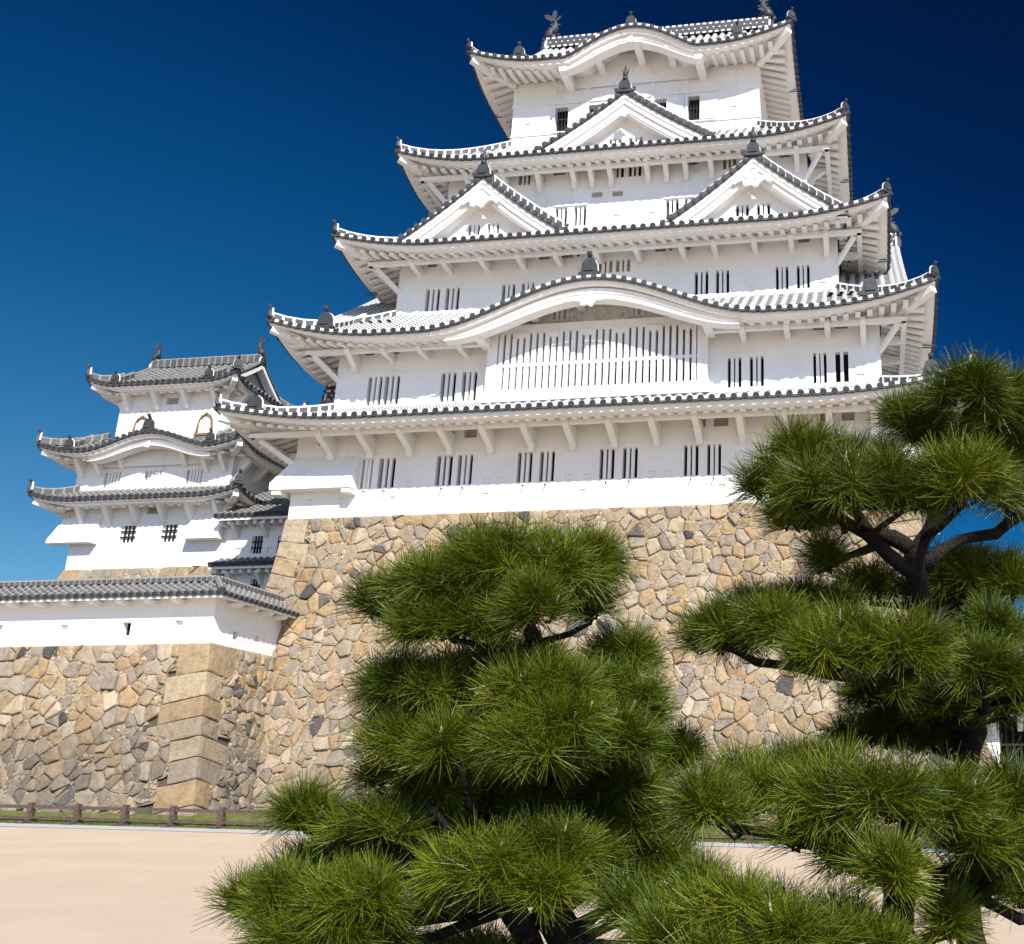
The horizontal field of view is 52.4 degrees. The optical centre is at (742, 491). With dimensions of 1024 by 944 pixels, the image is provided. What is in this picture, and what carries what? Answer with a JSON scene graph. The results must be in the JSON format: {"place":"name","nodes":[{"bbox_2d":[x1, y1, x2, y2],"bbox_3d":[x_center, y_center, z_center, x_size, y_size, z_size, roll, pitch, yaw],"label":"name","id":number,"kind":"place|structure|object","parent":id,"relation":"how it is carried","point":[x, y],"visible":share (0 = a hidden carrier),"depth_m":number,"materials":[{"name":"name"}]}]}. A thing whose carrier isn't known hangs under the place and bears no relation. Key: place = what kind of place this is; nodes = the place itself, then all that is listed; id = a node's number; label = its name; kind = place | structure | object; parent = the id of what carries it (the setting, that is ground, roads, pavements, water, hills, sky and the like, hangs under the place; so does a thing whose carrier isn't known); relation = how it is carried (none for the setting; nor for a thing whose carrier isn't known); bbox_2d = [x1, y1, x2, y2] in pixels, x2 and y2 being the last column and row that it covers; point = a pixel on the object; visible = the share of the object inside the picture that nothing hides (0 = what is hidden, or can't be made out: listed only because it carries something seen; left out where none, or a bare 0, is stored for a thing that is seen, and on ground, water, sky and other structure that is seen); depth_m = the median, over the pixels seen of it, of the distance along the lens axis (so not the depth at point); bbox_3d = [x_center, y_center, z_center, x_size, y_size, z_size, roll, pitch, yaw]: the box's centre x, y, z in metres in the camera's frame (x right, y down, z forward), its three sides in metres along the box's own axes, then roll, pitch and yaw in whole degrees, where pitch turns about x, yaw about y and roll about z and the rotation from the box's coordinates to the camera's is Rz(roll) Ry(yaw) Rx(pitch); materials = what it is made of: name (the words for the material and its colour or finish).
{"place":"outdoors","nodes":[
{"label":"outdoors","id":0,"kind":"place"},
{"bbox_2d":[57,566,223,579],"bbox_3d":[-33.038,5.934,54.349,11.140,3.586,2.273,-2,-17,7],"label":"stone rampart","id":1,"kind":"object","parent":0,"point":[138,572],"visible":0.13,"depth_m":54.59,"materials":[{"name":"beige stone"}]},
{"bbox_2d":[27,337,308,569],"bbox_3d":[-32.771,-1.502,61.311,13.202,14.748,12.309,-2,-17,7],"label":"corner turret","id":2,"kind":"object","parent":1,"relation":"on","point":[169,470],"visible":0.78,"depth_m":56.19,"materials":[{"name":"white paint"}]},
{"bbox_2d":[103,469,123,487],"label":"window","id":3,"kind":"structure","parent":2,"relation":"in","point":[113,479],"depth_m":57.03,"materials":[{"name":"white paint"}]},
{"bbox_2d":[120,526,135,542],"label":"window","id":4,"kind":"structure","parent":2,"relation":"in","point":[128,537],"depth_m":55.54,"materials":[{"name":"brown wood"}]},
{"bbox_2d":[132,415,146,432],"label":"bell window","id":5,"kind":"structure","parent":2,"relation":"in","point":[139,422],"depth_m":57.37,"materials":[{"name":"white paint"}]},
{"bbox_2d":[143,467,163,486],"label":"window","id":6,"kind":"structure","parent":2,"relation":"in","point":[153,479],"depth_m":56.72,"materials":[{"name":"white paint"}]},
{"bbox_2d":[161,525,177,541],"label":"window","id":7,"kind":"structure","parent":2,"relation":"in","point":[169,536],"depth_m":55.23,"materials":[{"name":"brown wood"}]},
{"bbox_2d":[185,466,202,485],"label":"window","id":8,"kind":"structure","parent":2,"relation":"in","point":[195,476],"depth_m":56.38,"materials":[{"name":"white paint"}]},
{"bbox_2d":[193,412,212,435],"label":"bell window","id":9,"kind":"structure","parent":2,"relation":"in","point":[205,422],"depth_m":56.77,"materials":[{"name":"white paint"}]},
{"bbox_2d":[0,823,946,852],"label":"path","id":10,"kind":"structure","parent":0,"point":[205,830],"depth_m":34.83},
{"bbox_2d":[0,809,949,847],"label":"grass bank","id":11,"kind":"structure","parent":0,"point":[198,818],"depth_m":37.69,"materials":[{"name":"green plant"}]},
{"bbox_2d":[0,643,277,815],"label":"stone rampart","id":12,"kind":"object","parent":11,"relation":"on","point":[180,726],"visible":0.68,"depth_m":40.72,"materials":[{"name":"beige stone"}]},
{"bbox_2d":[0,575,299,655],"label":"plaster wall","id":13,"kind":"structure","parent":12,"relation":"on","point":[222,611],"depth_m":42.58,"materials":[{"name":"paint"}]},
{"bbox_2d":[0,802,941,847],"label":"wooden fence","id":14,"kind":"object","parent":11,"relation":"on","point":[77,817],"visible":0.3,"depth_m":36.58,"materials":[{"name":"brown wood"}]},
{"bbox_2d":[0,822,1023,943],"bbox_3d":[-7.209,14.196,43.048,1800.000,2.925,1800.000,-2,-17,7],"label":"ground","id":15,"kind":"structure","parent":0,"point":[82,886],"depth_m":17.95,"materials":[{"name":"beige sand"}]},
{"bbox_2d":[252,502,991,825],"bbox_3d":[-6.636,9.123,49.156,37.610,14.730,16.123,-2,-17,7],"label":"stone rampart","id":16,"kind":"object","parent":15,"relation":"on","point":[689,548],"visible":0.28,"depth_m":45.03,"materials":[{"name":"beige stone"}]},
{"bbox_2d":[207,488,289,589],"bbox_3d":[-23.937,3.778,57.225,8.114,8.891,9.088,-2,-17,7],"label":"gallery","id":17,"kind":"object","parent":16,"relation":"on","point":[254,535],"visible":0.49,"depth_m":53.99,"materials":[{"name":"white paint"}]},
{"bbox_2d":[250,579,259,587],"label":"window","id":18,"kind":"structure","parent":17,"relation":"in","point":[255,585],"depth_m":53.55,"materials":[{"name":"brown wood"}]},
{"bbox_2d":[251,536,262,553],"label":"window","id":19,"kind":"structure","parent":17,"relation":"in","point":[259,541],"depth_m":54.22,"materials":[{"name":"brown wood"}]},
{"bbox_2d":[213,0,978,534],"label":"castle keep","id":20,"kind":"structure","parent":16,"relation":"on","point":[631,262],"depth_m":50.66,"materials":[{"name":"white paint"}]},
{"bbox_2d":[360,453,398,488],"bbox_3d":[-17.880,-0.958,49.098,1.980,1.740,0.265,-2,-17,7],"label":"window","id":21,"kind":"structure","parent":20,"relation":"in","point":[368,468],"depth_m":49.15,"materials":[{"name":"white paint"}]},
{"bbox_2d":[366,371,402,405],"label":"window","id":22,"kind":"structure","parent":20,"relation":"in","point":[375,385],"depth_m":51.13,"materials":[{"name":"white paint"}]},
{"bbox_2d":[381,458,393,487],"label":"window bars","id":23,"kind":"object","parent":20,"relation":"in","point":[391,462],"depth_m":49.01,"materials":[{"name":"white paint"}]},
{"bbox_2d":[386,376,398,404],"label":"window bars","id":24,"kind":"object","parent":20,"relation":"in","point":[395,378],"depth_m":50.99,"materials":[{"name":"white paint"}]},
{"bbox_2d":[424,283,461,311],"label":"window","id":25,"kind":"structure","parent":20,"relation":"in","point":[432,294],"depth_m":54.08,"materials":[{"name":"white paint"}]},
{"bbox_2d":[448,288,457,309],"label":"window bars","id":26,"kind":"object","parent":20,"relation":"in","point":[451,301],"depth_m":53.91,"materials":[{"name":"white paint"}]},
{"bbox_2d":[434,450,475,485],"bbox_3d":[-14.008,-1.103,48.615,2.090,1.740,0.265,-2,-17,7],"label":"window","id":27,"kind":"structure","parent":20,"relation":"in","point":[442,468],"depth_m":48.67,"materials":[{"name":"white paint"}]},
{"bbox_2d":[439,367,479,401],"bbox_3d":[-14.347,-5.353,50.561,2.150,1.800,0.265,-2,-17,7],"label":"window","id":28,"kind":"structure","parent":20,"relation":"in","point":[447,376],"depth_m":50.63,"materials":[{"name":"white paint"}]},
{"bbox_2d":[460,455,471,484],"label":"window bars","id":29,"kind":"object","parent":20,"relation":"in","point":[463,466],"depth_m":48.52,"materials":[{"name":"white paint"}]},
{"bbox_2d":[464,372,475,400],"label":"window bars","id":30,"kind":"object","parent":20,"relation":"in","point":[473,374],"depth_m":50.46,"materials":[{"name":"white paint"}]},
{"bbox_2d":[500,278,536,299],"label":"window","id":31,"kind":"structure","parent":20,"relation":"in","point":[508,294],"depth_m":53.57,"materials":[{"name":"white paint"}]},
{"bbox_2d":[521,176,528,184],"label":"window","id":32,"kind":"structure","parent":20,"relation":"in","point":[523,177],"depth_m":57.29,"materials":[{"name":"white paint"}]},
{"bbox_2d":[524,283,532,291],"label":"window bars","id":33,"kind":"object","parent":20,"relation":"in","point":[530,285],"depth_m":53.51,"materials":[{"name":"white paint"}]},
{"bbox_2d":[515,446,557,481],"bbox_3d":[-9.932,-1.254,48.106,2.090,1.740,0.265,-2,-17,7],"label":"window","id":34,"kind":"structure","parent":20,"relation":"in","point":[523,474],"depth_m":48.17,"materials":[{"name":"white paint"}]},
{"bbox_2d":[542,451,552,480],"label":"window bars","id":35,"kind":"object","parent":20,"relation":"in","point":[546,460],"depth_m":48.00,"materials":[{"name":"white paint"}]},
{"bbox_2d":[550,308,569,321],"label":"window","id":36,"kind":"structure","parent":20,"relation":"in","point":[562,315],"depth_m":50.83,"materials":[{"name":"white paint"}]},
{"bbox_2d":[552,102,585,132],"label":"window","id":37,"kind":"structure","parent":20,"relation":"in","point":[575,112],"depth_m":60.20,"materials":[{"name":"white paint"}]},
{"bbox_2d":[553,202,588,221],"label":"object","id":38,"kind":"structure","parent":20,"relation":"in","point":[582,203],"depth_m":56.29,"materials":[{"name":"white paint"}]},
{"bbox_2d":[577,207,583,225],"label":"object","id":39,"kind":"structure","parent":20,"relation":"in","point":[578,209],"depth_m":56.12,"materials":[{"name":"white paint"}]},
{"bbox_2d":[585,102,606,116],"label":"window","id":40,"kind":"structure","parent":20,"relation":"in","point":[587,103],"depth_m":60.16,"materials":[{"name":"white paint"}]},
{"bbox_2d":[601,261,609,272],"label":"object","id":41,"kind":"structure","parent":20,"relation":"in","point":[608,262],"depth_m":53.24,"materials":[{"name":"white paint"}]},
{"bbox_2d":[614,168,621,177],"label":"window bars","id":42,"kind":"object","parent":20,"relation":"in","point":[620,169],"depth_m":56.60,"materials":[{"name":"white paint"}]},
{"bbox_2d":[597,443,640,478],"bbox_3d":[-5.891,-1.405,47.602,2.100,1.740,0.265,-2,-17,7],"label":"window","id":43,"kind":"structure","parent":20,"relation":"in","point":[606,451],"depth_m":47.66,"materials":[{"name":"white paint"}]},
{"bbox_2d":[619,259,627,271],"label":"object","id":44,"kind":"structure","parent":20,"relation":"in","point":[621,261],"depth_m":53.15,"materials":[{"name":"white paint"}]},
{"bbox_2d":[626,448,635,477],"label":"window bars","id":45,"kind":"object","parent":20,"relation":"in","point":[628,449],"depth_m":47.49,"materials":[{"name":"white paint"}]},
{"bbox_2d":[625,306,643,316],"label":"window","id":46,"kind":"structure","parent":20,"relation":"in","point":[635,312],"depth_m":50.32,"materials":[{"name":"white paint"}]},
{"bbox_2d":[632,167,638,175],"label":"window","id":47,"kind":"structure","parent":20,"relation":"in","point":[637,168],"depth_m":56.49,"materials":[{"name":"white paint"}]},
{"bbox_2d":[652,94,683,116],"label":"window","id":48,"kind":"structure","parent":20,"relation":"in","point":[675,104],"depth_m":59.45,"materials":[{"name":"white paint"}]},
{"bbox_2d":[664,194,697,214],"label":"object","id":49,"kind":"structure","parent":20,"relation":"in","point":[689,195],"depth_m":55.50,"materials":[{"name":"white paint"}]},
{"bbox_2d":[685,91,716,121],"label":"window","id":50,"kind":"structure","parent":20,"relation":"in","point":[708,102],"depth_m":59.10,"materials":[{"name":"white paint"}]},
{"bbox_2d":[681,439,723,475],"bbox_3d":[-1.875,-1.554,47.101,2.020,1.740,0.265,-2,-17,7],"label":"window","id":51,"kind":"structure","parent":20,"relation":"in","point":[713,440],"depth_m":47.15,"materials":[{"name":"white paint"}]},
{"bbox_2d":[692,266,731,294],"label":"window","id":52,"kind":"structure","parent":20,"relation":"in","point":[718,267],"depth_m":52.24,"materials":[{"name":"white paint"}]},
{"bbox_2d":[710,444,718,474],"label":"window bars","id":53,"kind":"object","parent":20,"relation":"in","point":[712,445],"depth_m":47.00,"materials":[{"name":"white paint"}]},
{"bbox_2d":[719,271,726,292],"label":"window bars","id":54,"kind":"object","parent":20,"relation":"in","point":[720,272],"depth_m":52.07,"materials":[{"name":"white paint"}]},
{"bbox_2d":[726,159,732,168],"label":"window","id":55,"kind":"structure","parent":20,"relation":"in","point":[727,161],"depth_m":55.81,"materials":[{"name":"white paint"}]},
{"bbox_2d":[725,351,765,387],"bbox_3d":[0.166,-5.894,48.750,2.020,1.800,0.265,-2,-17,7],"label":"window","id":56,"kind":"structure","parent":20,"relation":"in","point":[764,352],"depth_m":48.82,"materials":[{"name":"white paint"}]},
{"bbox_2d":[753,357,760,385],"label":"window bars","id":57,"kind":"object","parent":20,"relation":"in","point":[754,358],"depth_m":48.63,"materials":[{"name":"white paint"}]},
{"bbox_2d":[773,260,811,289],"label":"window","id":58,"kind":"structure","parent":20,"relation":"in","point":[810,261],"depth_m":51.72,"materials":[{"name":"white paint"}]},
{"bbox_2d":[800,265,806,287],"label":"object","id":59,"kind":"structure","parent":20,"relation":"in","point":[805,266],"depth_m":51.55,"materials":[{"name":"white paint"}]},
{"bbox_2d":[810,347,849,382],"bbox_3d":[4.276,-6.047,48.237,1.930,1.800,0.265,-2,-17,7],"label":"window","id":60,"kind":"structure","parent":20,"relation":"in","point":[837,348],"depth_m":48.31,"materials":[{"name":"white paint"}]},
{"bbox_2d":[840,352,843,381],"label":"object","id":61,"kind":"structure","parent":20,"relation":"in","point":[841,353],"depth_m":48.13,"materials":[{"name":"white paint"}]},
{"bbox_2d":[976,641,1023,815],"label":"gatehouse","id":62,"kind":"object","parent":15,"relation":"on","point":[1009,735],"visible":0.02,"depth_m":40.95,"materials":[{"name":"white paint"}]},
{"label":"planting bed","id":63,"kind":"structure","parent":15,"relation":"on","visible":0},
{"bbox_2d":[190,505,716,943],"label":"pine tree","id":64,"kind":"object","parent":63,"relation":"on","point":[544,812],"visible":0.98,"depth_m":4.35,"materials":[{"name":"green plant"}]},
{"bbox_2d":[568,836,928,943],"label":"pine tree","id":65,"kind":"object","parent":63,"relation":"on","point":[713,906],"visible":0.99,"depth_m":3.38,"materials":[{"name":"green plant"}]},
{"bbox_2d":[648,723,1023,943],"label":"pine tree","id":66,"kind":"object","parent":63,"relation":"on","point":[825,797],"visible":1,"depth_m":3.82,"materials":[{"name":"green plant"}]},
{"bbox_2d":[660,339,1023,943],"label":"pine tree","id":67,"kind":"object","parent":63,"relation":"on","point":[815,480],"visible":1,"depth_m":4.85,"materials":[{"name":"green plant"}]},
{"bbox_2d":[0,0,1023,634],"label":"sky","id":68,"kind":"structure","parent":0,"point":[173,172],"materials":[{"name":"blue"}]}
]}

